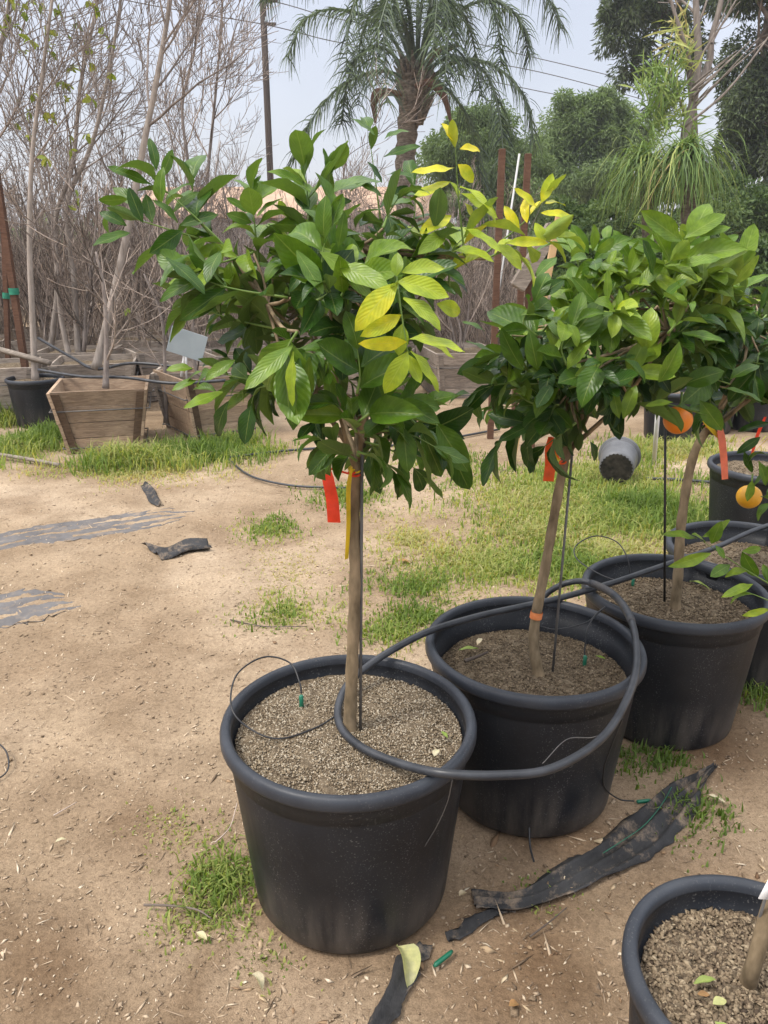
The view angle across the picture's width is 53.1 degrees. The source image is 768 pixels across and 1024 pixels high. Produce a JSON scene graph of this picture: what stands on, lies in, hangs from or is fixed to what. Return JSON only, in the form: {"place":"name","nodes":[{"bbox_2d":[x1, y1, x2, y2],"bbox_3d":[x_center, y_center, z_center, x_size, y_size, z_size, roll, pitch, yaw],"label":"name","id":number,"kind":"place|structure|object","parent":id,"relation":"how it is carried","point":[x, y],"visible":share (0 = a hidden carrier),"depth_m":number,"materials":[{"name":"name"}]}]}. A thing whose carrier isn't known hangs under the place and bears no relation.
{"place":"outdoors","nodes":[
{"label":"outdoors","id":0,"kind":"place"},
{"bbox_2d":[90,0,278,370],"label":"bare tree","id":1,"kind":"object","parent":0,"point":[97,362],"visible":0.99,"depth_m":6.45,"materials":[{"name":"brown plant"}]},
{"bbox_2d":[37,337,191,369],"bbox_3d":[-2.686,-1.484,7.311,2.061,0.241,0.247,10,21,28],"label":"irrigation hose","id":2,"kind":"object","parent":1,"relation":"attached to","point":[99,368],"visible":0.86,"depth_m":7.19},
{"bbox_2d":[0,0,765,243],"label":"sky","id":3,"kind":"structure","parent":0,"point":[292,100],"materials":[{"name":"white"}]},
{"bbox_2d":[0,271,767,1023],"bbox_3d":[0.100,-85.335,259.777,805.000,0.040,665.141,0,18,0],"label":"ground","id":4,"kind":"structure","parent":0,"point":[96,987],"depth_m":2.33,"materials":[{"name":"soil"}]},
{"bbox_2d":[1,238,10,357],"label":"wooden stake","id":5,"kind":"object","parent":4,"relation":"on","point":[6,310],"visible":0.61,"depth_m":8.02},
{"bbox_2d":[0,172,28,366],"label":"wooden stake","id":6,"kind":"object","parent":4,"relation":"on","point":[13,290],"visible":0.81,"depth_m":7.16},
{"bbox_2d":[0,357,43,413],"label":"planter box","id":7,"kind":"object","parent":4,"relation":"on","point":[9,367],"visible":0.39,"depth_m":7.16,"materials":[{"name":"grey wood"}]},
{"bbox_2d":[0,0,100,137],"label":"bare tree","id":8,"kind":"object","parent":7,"relation":"in","point":[24,15],"visible":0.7,"depth_m":6.51,"materials":[{"name":"grey plant"}]},
{"bbox_2d":[4,373,64,427],"bbox_3d":[-3.206,-1.030,7.123,0.510,0.440,0.510,0,18,0],"label":"nursery pot","id":9,"kind":"object","parent":4,"relation":"on","point":[29,401],"visible":0.83,"depth_m":6.93,"materials":[{"name":"black plastic"}]},
{"bbox_2d":[0,0,143,380],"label":"bare tree","id":10,"kind":"object","parent":9,"relation":"in","point":[86,48],"visible":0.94,"depth_m":6.39,"materials":[{"name":"brown plant"}]},
{"bbox_2d":[0,588,80,627],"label":"weed fabric","id":11,"kind":"object","parent":4,"relation":"on","point":[26,612],"visible":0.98,"depth_m":3.47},
{"bbox_2d":[12,326,80,340],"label":"planter box","id":12,"kind":"object","parent":4,"relation":"on","point":[41,332],"visible":0.17,"depth_m":10.58,"materials":[{"name":"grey wood"}]},
{"bbox_2d":[0,76,63,321],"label":"bare tree","id":13,"kind":"object","parent":12,"relation":"in","point":[20,188],"visible":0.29,"depth_m":10.04,"materials":[{"name":"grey plant"}]},
{"bbox_2d":[0,153,101,329],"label":"bare sapling","id":14,"kind":"object","parent":12,"relation":"in","point":[37,247],"visible":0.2,"depth_m":10.42,"materials":[{"name":"grey plant"}]},
{"bbox_2d":[3,335,93,357],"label":"planter box","id":15,"kind":"object","parent":4,"relation":"on","point":[40,345],"visible":0.2,"depth_m":9.26,"materials":[{"name":"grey wood"}]},
{"bbox_2d":[0,183,92,340],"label":"bare sapling","id":16,"kind":"object","parent":15,"relation":"in","point":[49,252],"visible":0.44,"depth_m":9.38,"materials":[{"name":"brown plant"}]},
{"bbox_2d":[19,105,108,324],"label":"bare sapling","id":17,"kind":"object","parent":4,"relation":"on","point":[55,201],"visible":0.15,"depth_m":11.31,"materials":[{"name":"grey plant"}]},
{"bbox_2d":[29,344,122,372],"bbox_3d":[-3.397,-1.568,8.626,0.813,0.520,0.874,-3,18,-7],"label":"planter box","id":18,"kind":"object","parent":4,"relation":"on","point":[46,353],"visible":0.26,"depth_m":8.49,"materials":[{"name":"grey wood"}]},
{"bbox_2d":[0,63,103,352],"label":"bare tree","id":19,"kind":"object","parent":18,"relation":"in","point":[51,221],"visible":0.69,"depth_m":7.89,"materials":[{"name":"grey plant"}]},
{"bbox_2d":[34,114,141,352],"bbox_3d":[-3.126,-2.950,8.302,1.086,2.577,1.189,2,19,5],"label":"bare sapling","id":20,"kind":"object","parent":18,"relation":"in","point":[91,285],"visible":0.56,"depth_m":8.31,"materials":[{"name":"brown plant"}]},
{"bbox_2d":[0,0,176,351],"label":"bare tree","id":21,"kind":"object","parent":18,"relation":"in","point":[53,327],"visible":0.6,"depth_m":8.18,"materials":[{"name":"grey plant"}]},
{"bbox_2d":[0,0,185,352],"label":"bare tree","id":22,"kind":"object","parent":18,"relation":"in","point":[77,337],"visible":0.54,"depth_m":7.88,"materials":[{"name":"brown plant"}]},
{"bbox_2d":[48,354,138,377],"bbox_3d":[-2.951,-1.330,7.944,0.813,0.501,0.872,-5,19,-13],"label":"planter box","id":23,"kind":"object","parent":4,"relation":"on","point":[63,363],"visible":0.34,"depth_m":7.60,"materials":[{"name":"brown wood"}]},
{"bbox_2d":[0,508,193,549],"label":"weed fabric","id":24,"kind":"object","parent":4,"relation":"on","point":[33,538],"visible":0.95,"depth_m":4.44,"materials":[{"name":"fabric"}]},
{"bbox_2d":[46,375,151,454],"bbox_3d":[-2.318,-0.813,6.387,0.753,0.509,0.816,-5,19,-14],"label":"planter box","id":25,"kind":"object","parent":4,"relation":"on","point":[84,410],"visible":0.93,"depth_m":6.09,"materials":[{"name":"brown wood"}]},
{"bbox_2d":[0,151,169,388],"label":"bare tree","id":26,"kind":"object","parent":25,"relation":"in","point":[107,330],"visible":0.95,"depth_m":6.07,"materials":[{"name":"brown plant"}]},
{"bbox_2d":[37,368,225,384],"bbox_3d":[-2.157,-1.111,6.342,1.797,0.055,0.197,5,19,15],"label":"irrigation hose","id":27,"kind":"object","parent":25,"relation":"on","point":[125,377],"visible":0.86,"depth_m":6.26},
{"bbox_2d":[94,324,161,340],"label":"planter box","id":28,"kind":"object","parent":4,"relation":"on","point":[153,333],"visible":0.16,"depth_m":10.87,"materials":[{"name":"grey wood"}]},
{"bbox_2d":[74,64,178,301],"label":"bare tree","id":29,"kind":"object","parent":28,"relation":"in","point":[109,179],"visible":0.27,"depth_m":10.01,"materials":[{"name":"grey plant"}]},
{"bbox_2d":[98,333,167,353],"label":"planter box","id":30,"kind":"object","parent":4,"relation":"on","point":[137,344],"visible":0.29,"depth_m":9.39,"materials":[{"name":"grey wood"}]},
{"bbox_2d":[35,73,149,340],"bbox_3d":[-3.400,-3.537,9.248,1.249,3.092,1.260,-6,16,-4],"label":"bare tree","id":31,"kind":"object","parent":30,"relation":"in","point":[100,172],"visible":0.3,"depth_m":9.13,"materials":[{"name":"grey plant"}]},
{"bbox_2d":[104,221,162,340],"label":"bare sapling","id":32,"kind":"object","parent":30,"relation":"in","point":[139,253],"visible":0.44,"depth_m":9.36,"materials":[{"name":"grey plant"}]},
{"bbox_2d":[114,0,250,325],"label":"bare tree","id":33,"kind":"object","parent":30,"relation":"in","point":[166,103],"visible":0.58,"depth_m":9.18,"materials":[{"name":"brown plant"}]},
{"bbox_2d":[0,400,307,496],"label":"grass","id":34,"kind":"structure","parent":4,"relation":"on","point":[123,461],"depth_m":5.85,"materials":[{"name":"plant"}]},
{"bbox_2d":[124,347,211,401],"bbox_3d":[-2.402,-1.558,8.596,0.813,0.520,0.874,-8,18,-25],"label":"planter box","id":35,"kind":"object","parent":4,"relation":"on","point":[144,370],"visible":0.32,"depth_m":8.19,"materials":[{"name":"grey wood"}]},
{"bbox_2d":[107,130,222,348],"bbox_3d":[-2.167,-2.766,8.178,0.898,2.416,1.681,9,20,24],"label":"bare sapling","id":36,"kind":"object","parent":35,"relation":"in","point":[181,215],"visible":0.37,"depth_m":8.01,"materials":[{"name":"brown plant"}]},
{"bbox_2d":[125,64,260,336],"bbox_3d":[-1.887,-3.018,8.006,1.323,2.845,1.081,14,23,36],"label":"bare tree","id":37,"kind":"object","parent":35,"relation":"in","point":[164,139],"visible":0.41,"depth_m":7.84,"materials":[{"name":"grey plant"}]},
{"bbox_2d":[142,538,211,559],"bbox_3d":[-1.108,0.182,4.114,0.332,0.041,0.259,-8,20,-23],"label":"weed fabric","id":38,"kind":"object","parent":4,"relation":"on","point":[176,549],"visible":1,"depth_m":4.08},
{"bbox_2d":[150,361,240,428],"bbox_3d":[-1.700,-1.115,7.270,0.813,0.520,0.874,-2,19,-6],"label":"planter box","id":39,"kind":"object","parent":4,"relation":"on","point":[155,376],"visible":0.09,"depth_m":6.84,"materials":[{"name":"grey wood"}]},
{"bbox_2d":[153,366,257,439],"bbox_3d":[-1.544,-0.975,6.820,0.733,0.541,0.795,-12,22,-32],"label":"planter box","id":40,"kind":"object","parent":4,"relation":"on","point":[185,420],"visible":0.44,"depth_m":6.56,"materials":[{"name":"brown wood"}]},
{"bbox_2d":[64,221,207,422],"bbox_3d":[-2.008,-1.605,6.608,1.220,1.692,0.642,-9,20,-24],"label":"bare tree","id":41,"kind":"object","parent":40,"relation":"in","point":[165,410],"visible":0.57,"depth_m":6.54,"materials":[{"name":"grey plant"}]},
{"bbox_2d":[166,326,207,376],"bbox_3d":[-1.611,-1.320,6.321,0.349,0.417,0.038,0,18,0],"label":"sign panel","id":42,"kind":"object","parent":40,"relation":"on","point":[187,343],"visible":0.9,"depth_m":6.29,"materials":[{"name":"white plastic"}]},
{"bbox_2d":[188,325,227,334],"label":"planter box","id":43,"kind":"object","parent":4,"relation":"on","point":[218,332],"visible":0.06,"depth_m":10.90,"materials":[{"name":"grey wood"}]},
{"bbox_2d":[167,77,260,331],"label":"bare tree","id":44,"kind":"object","parent":43,"relation":"in","point":[227,167],"visible":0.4,"depth_m":10.85,"materials":[{"name":"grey plant"}]},
{"bbox_2d":[113,788,322,996],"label":"grass","id":45,"kind":"structure","parent":4,"relation":"on","point":[226,886],"depth_m":1.91,"materials":[{"name":"plant"}]},
{"bbox_2d":[157,0,288,243],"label":"bare tree","id":46,"kind":"object","parent":4,"relation":"on","point":[239,82],"visible":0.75,"depth_m":9.27,"materials":[{"name":"brown plant"}]},
{"bbox_2d":[0,155,467,347],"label":"dry twigs","id":47,"kind":"object","parent":4,"relation":"on","point":[94,314],"visible":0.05,"depth_m":9.64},
{"bbox_2d":[206,334,267,347],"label":"planter box","id":48,"kind":"object","parent":4,"relation":"on","point":[216,342],"visible":0.05,"depth_m":9.49,"materials":[{"name":"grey wood"}]},
{"bbox_2d":[194,106,279,318],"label":"bare tree","id":49,"kind":"object","parent":48,"relation":"in","point":[233,192],"visible":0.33,"depth_m":9.17,"materials":[{"name":"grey plant"}]},
{"bbox_2d":[259,0,277,180],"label":"utility pole","id":50,"kind":"object","parent":4,"relation":"on","point":[266,93],"visible":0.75,"depth_m":26.70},
{"bbox_2d":[140,187,451,269],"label":"building","id":51,"kind":"structure","parent":4,"relation":"on","point":[271,197],"depth_m":25.65,"materials":[{"name":"paint"}]},
{"bbox_2d":[291,335,319,352],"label":"planter box","id":52,"kind":"object","parent":4,"relation":"on","point":[318,337],"visible":0.02,"depth_m":9.77,"materials":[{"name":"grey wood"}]},
{"bbox_2d":[299,53,446,231],"bbox_3d":[-0.286,-3.353,8.723,1.899,3.028,1.119,15,23,37],"label":"bare tree","id":53,"kind":"object","parent":52,"relation":"in","point":[407,121],"visible":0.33,"depth_m":8.20,"materials":[{"name":"grey plant"}]},
{"bbox_2d":[219,654,476,953],"bbox_3d":[-0.082,0.704,1.879,0.598,0.480,0.598,0,18,0],"label":"nursery pot","id":54,"kind":"object","parent":4,"relation":"on","point":[339,830],"visible":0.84,"depth_m":1.70,"materials":[{"name":"black plastic"}]},
{"bbox_2d":[230,656,333,739],"bbox_3d":[-0.266,0.456,1.856,0.210,0.106,0.247,-17,25,-41],"label":"drip line","id":55,"kind":"object","parent":54,"relation":"on","point":[301,702],"visible":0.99,"depth_m":1.84,"materials":[{"name":"black plastic"}]},
{"bbox_2d":[93,117,585,733],"bbox_3d":[-0.096,-0.111,1.608,0.852,1.342,0.783,16,25,40],"label":"citrus tree","id":56,"kind":"object","parent":54,"relation":"on","point":[325,259],"visible":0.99,"depth_m":1.39,"materials":[{"name":"green plant"}]},
{"bbox_2d":[322,468,360,522],"bbox_3d":[-0.083,-0.043,1.613,0.031,0.119,0.096,17,25,41],"label":"ribbon","id":57,"kind":"object","parent":56,"relation":"hanging from","point":[332,504],"visible":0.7,"depth_m":1.59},
{"bbox_2d":[345,465,360,558],"bbox_3d":[-0.063,-0.001,1.640,0.031,0.203,0.055,4,19,11],"label":"ribbon","id":58,"kind":"object","parent":56,"relation":"hanging from","point":[348,498],"visible":0.87,"depth_m":1.62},
{"bbox_2d":[359,451,363,731],"bbox_3d":[-0.051,0.207,1.711,0.019,0.701,0.007,-13,22,-33],"label":"stake","id":59,"kind":"object","parent":54,"relation":"in","point":[361,592],"visible":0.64,"depth_m":1.70,"materials":[{"name":"metal"}]},
{"bbox_2d":[321,348,414,397],"bbox_3d":[-0.194,-1.470,8.334,0.813,0.520,0.874,8,22,22],"label":"planter box","id":60,"kind":"object","parent":4,"relation":"on","point":[349,390],"visible":0.1,"depth_m":8.06,"materials":[{"name":"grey wood"}]},
{"bbox_2d":[335,147,396,302],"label":"bare tree","id":61,"kind":"object","parent":60,"relation":"in","point":[347,205],"visible":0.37,"depth_m":7.75,"materials":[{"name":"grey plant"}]},
{"bbox_2d":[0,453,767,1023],"bbox_3d":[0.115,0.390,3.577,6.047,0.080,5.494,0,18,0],"label":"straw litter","id":62,"kind":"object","parent":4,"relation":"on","point":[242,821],"visible":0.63,"depth_m":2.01,"materials":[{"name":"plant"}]},
{"bbox_2d":[367,941,432,1023],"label":"weed fabric","id":63,"kind":"object","parent":4,"relation":"on","point":[388,1008],"visible":0.83,"depth_m":1.64,"materials":[{"name":"fabric"}]},
{"bbox_2d":[396,943,420,987],"bbox_3d":[0.054,0.988,1.683,0.054,0.073,0.079,0,18,0],"label":"fallen leaf","id":64,"kind":"object","parent":63,"relation":"on","point":[411,955],"visible":1,"depth_m":1.69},
{"bbox_2d":[252,0,573,225],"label":"palm tree","id":65,"kind":"object","parent":4,"relation":"on","point":[409,64],"visible":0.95,"depth_m":17.34,"materials":[{"name":"green plant"}]},
{"bbox_2d":[415,343,488,397],"bbox_3d":[0.839,-1.600,8.721,0.813,0.520,0.874,-3,21,-13],"label":"planter box","id":66,"kind":"object","parent":4,"relation":"on","point":[444,367],"visible":0.39,"depth_m":8.39,"materials":[{"name":"brown wood"}]},
{"bbox_2d":[420,238,509,352],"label":"bare sapling","id":67,"kind":"object","parent":66,"relation":"in","point":[450,327],"visible":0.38,"depth_m":8.50,"materials":[{"name":"grey plant"}]},
{"bbox_2d":[445,904,515,941],"bbox_3d":[0.230,0.969,1.826,0.205,0.014,0.044,-10,21,-28],"label":"weed fabric","id":68,"kind":"object","parent":4,"relation":"on","point":[469,925],"visible":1,"depth_m":1.82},
{"bbox_2d":[197,426,767,662],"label":"lawn grass","id":69,"kind":"structure","parent":4,"relation":"on","point":[626,507],"depth_m":4.36,"materials":[{"name":"plant"}]},
{"bbox_2d":[598,436,640,482],"bbox_3d":[1.620,-0.363,5.318,0.290,0.288,0.286,7,20,20],"label":"nursery pot","id":70,"kind":"object","parent":69,"relation":"on","point":[620,459],"visible":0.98,"depth_m":5.23,"materials":[{"name":"plastic"}]},
{"bbox_2d":[415,97,563,265],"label":"pepper tree","id":71,"kind":"object","parent":4,"relation":"on","point":[438,148],"visible":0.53,"depth_m":24.04,"materials":[{"name":"green plant"}]},
{"bbox_2d":[222,608,767,1023],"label":"leaf litter","id":72,"kind":"object","parent":4,"relation":"on","point":[493,843],"visible":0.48,"depth_m":1.77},
{"bbox_2d":[487,149,505,438],"bbox_3d":[0.914,-1.690,6.289,0.058,2.334,0.050,0,18,0],"label":"wooden stake","id":73,"kind":"object","parent":4,"relation":"on","point":[498,238],"visible":0.57,"depth_m":6.15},
{"bbox_2d":[510,153,531,428],"bbox_3d":[1.165,-1.785,6.573,0.053,2.334,0.050,0,18,0],"label":"wooden stake","id":74,"kind":"object","parent":4,"relation":"on","point":[526,188],"visible":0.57,"depth_m":6.34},
{"bbox_2d":[525,280,534,447],"bbox_3d":[1.167,-1.162,6.149,0.159,1.425,0.062,0,18,0],"label":"wooden stake","id":75,"kind":"object","parent":4,"relation":"on","point":[528,289],"depth_m":5.94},
{"bbox_2d":[510,222,550,290],"bbox_3d":[1.138,-1.919,5.790,0.340,0.491,0.110,0,18,0],"label":"wooden stake","id":76,"kind":"object","parent":75,"relation":"attached to","point":[521,279],"visible":0.63,"depth_m":5.78,"materials":[{"name":"grey wood"}]},
{"bbox_2d":[425,596,646,837],"bbox_3d":[0.420,0.587,2.229,0.608,0.480,0.608,0,18,0],"label":"nursery pot","id":77,"kind":"object","parent":4,"relation":"on","point":[525,718],"visible":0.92,"depth_m":2.07,"materials":[{"name":"black plastic"}]},
{"bbox_2d":[334,523,767,779],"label":"irrigation hose","id":78,"kind":"object","parent":77,"relation":"on","point":[600,739],"visible":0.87,"depth_m":1.92,"materials":[{"name":"black plastic"}]},
{"bbox_2d":[551,451,573,671],"bbox_3d":[0.483,0.159,2.088,0.006,0.654,0.050,7,20,20],"label":"stake","id":79,"kind":"object","parent":77,"relation":"in","point":[562,558],"visible":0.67,"depth_m":2.08,"materials":[{"name":"metal"}]},
{"bbox_2d":[449,204,758,677],"bbox_3d":[0.563,-0.139,2.035,0.647,1.241,0.950,11,21,30],"label":"citrus tree","id":80,"kind":"object","parent":77,"relation":"on","point":[558,377],"visible":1,"depth_m":1.73,"materials":[{"name":"green plant"}]},
{"bbox_2d":[535,231,624,294],"bbox_3d":[2.203,-2.352,8.987,1.266,1.802,1.195,8,20,24],"label":"shrub","id":81,"kind":"object","parent":4,"relation":"on","point":[557,272],"visible":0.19,"depth_m":8.85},
{"bbox_2d":[518,83,659,221],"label":"pepper tree","id":82,"kind":"object","parent":4,"relation":"on","point":[575,124],"visible":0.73,"depth_m":26.50,"materials":[{"name":"green plant"}]},
{"bbox_2d":[539,194,641,238],"bbox_3d":[3.402,-4.143,13.218,1.641,2.510,1.874,-15,24,-38],"label":"shrub","id":83,"kind":"object","parent":4,"relation":"on","point":[579,212],"visible":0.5,"depth_m":12.80,"materials":[{"name":"plant"}]},
{"bbox_2d":[471,762,717,910],"bbox_3d":[0.644,0.879,2.070,0.960,0.036,0.171,-11,21,-30],"label":"weed fabric","id":84,"kind":"object","parent":4,"relation":"on","point":[645,843],"visible":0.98,"depth_m":2.02,"materials":[{"name":"fabric"}]},
{"bbox_2d":[441,560,767,915],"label":"grass","id":85,"kind":"structure","parent":4,"relation":"on","point":[666,757],"depth_m":2.36,"materials":[{"name":"plant"}]},
{"bbox_2d":[577,127,704,243],"bbox_3d":[4.021,-4.114,11.867,1.886,3.338,1.905,-9,21,-25],"label":"strap leaf plant","id":86,"kind":"object","parent":4,"relation":"on","point":[626,168],"visible":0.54,"depth_m":11.46,"materials":[{"name":"plant"}]},
{"bbox_2d":[590,0,730,145],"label":"eucalyptus tree","id":87,"kind":"object","parent":4,"relation":"on","point":[621,21],"visible":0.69,"depth_m":20.79,"materials":[{"name":"green plant"}]},
{"bbox_2d":[644,387,695,440],"bbox_3d":[2.453,-0.846,6.606,0.480,0.420,0.480,0,18,0],"label":"nursery pot","id":88,"kind":"object","parent":4,"relation":"on","point":[649,417],"visible":0.2,"depth_m":6.50,"materials":[{"name":"black plastic"}]},
{"bbox_2d":[581,553,767,750],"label":"nursery pot","id":89,"kind":"object","parent":4,"relation":"on","point":[700,647],"visible":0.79,"depth_m":2.40,"materials":[{"name":"black plastic"}]},
{"bbox_2d":[663,427,666,601],"bbox_3d":[0.883,-0.030,2.416,0.130,0.754,0.008,-11,21,-29],"label":"stake","id":90,"kind":"object","parent":89,"relation":"in","point":[664,547],"visible":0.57,"depth_m":2.44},
{"bbox_2d":[658,274,767,611],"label":"citrus tree","id":91,"kind":"object","parent":89,"relation":"on","point":[730,377],"visible":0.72,"depth_m":2.08,"materials":[{"name":"green plant"}]},
{"bbox_2d":[620,0,740,202],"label":"forking tree","id":92,"kind":"object","parent":4,"relation":"on","point":[690,109],"visible":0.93,"depth_m":11.41,"materials":[{"name":"green plant"}]},
{"bbox_2d":[684,37,767,127],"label":"dead frond","id":93,"kind":"object","parent":92,"relation":"attached to","point":[707,90],"visible":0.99,"depth_m":11.27,"materials":[{"name":"beige plant"}]},
{"bbox_2d":[604,168,764,234],"bbox_3d":[5.770,-5.007,14.584,3.054,3.312,2.659,0,18,0],"label":"shrub","id":94,"kind":"object","parent":4,"relation":"on","point":[737,206],"visible":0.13,"depth_m":14.47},
{"bbox_2d":[610,111,763,238],"bbox_3d":[4.320,-3.971,11.308,2.018,3.425,2.082,0,18,0],"label":"strap leaf plant","id":95,"kind":"object","parent":4,"relation":"on","point":[680,157],"visible":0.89,"depth_m":10.76,"materials":[{"name":"plant"}]},
{"bbox_2d":[621,874,767,1023],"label":"nursery pot","id":96,"kind":"object","parent":4,"relation":"on","point":[681,935],"visible":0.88,"depth_m":1.31,"materials":[{"name":"black plastic"}]},
{"bbox_2d":[739,900,767,990],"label":"citrus tree","id":97,"kind":"object","parent":96,"relation":"on","point":[753,964],"visible":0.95,"depth_m":1.21,"materials":[{"name":"brown plant"}]},
{"bbox_2d":[666,520,767,689],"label":"nursery pot","id":98,"kind":"object","parent":4,"relation":"on","point":[758,671],"visible":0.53,"depth_m":2.94,"materials":[{"name":"black plastic"}]},
{"bbox_2d":[663,420,767,616],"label":"citrus tree","id":99,"kind":"object","parent":98,"relation":"on","point":[749,496],"visible":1,"depth_m":2.15,"materials":[{"name":"green plant"}]},
{"bbox_2d":[676,174,767,241],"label":"shrub","id":100,"kind":"object","parent":4,"relation":"on","point":[758,201],"visible":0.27,"depth_m":14.13,"materials":[{"name":"plant"}]},
{"bbox_2d":[707,451,767,523],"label":"nursery pot","id":101,"kind":"object","parent":4,"relation":"on","point":[724,505],"visible":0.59,"depth_m":3.93,"materials":[{"name":"black plastic"}]},
{"bbox_2d":[710,0,767,305],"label":"eucalyptus tree","id":102,"kind":"object","parent":4,"relation":"on","point":[747,94],"visible":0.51,"depth_m":17.95,"materials":[{"name":"green plant"}]},
{"bbox_2d":[710,228,767,307],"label":"shrub","id":103,"kind":"object","parent":4,"relation":"on","point":[761,266],"visible":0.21,"depth_m":10.15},
{"bbox_2d":[731,402,767,432],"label":"nursery pot","id":104,"kind":"object","parent":4,"relation":"on","point":[760,414],"visible":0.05,"depth_m":6.82,"materials":[{"name":"black plastic"}]},
{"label":"planter box","id":105,"kind":"object","parent":4,"relation":"on","visible":0},
{"bbox_2d":[351,182,575,352],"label":"dry twigs","id":106,"kind":"object","parent":105,"relation":"in","point":[484,308],"visible":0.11,"depth_m":9.78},
{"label":"planter box","id":107,"kind":"object","parent":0,"visible":0},
{"bbox_2d":[446,155,485,327],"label":"bare sapling","id":108,"kind":"object","parent":107,"relation":"in","point":[453,212],"visible":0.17,"depth_m":11.57,"materials":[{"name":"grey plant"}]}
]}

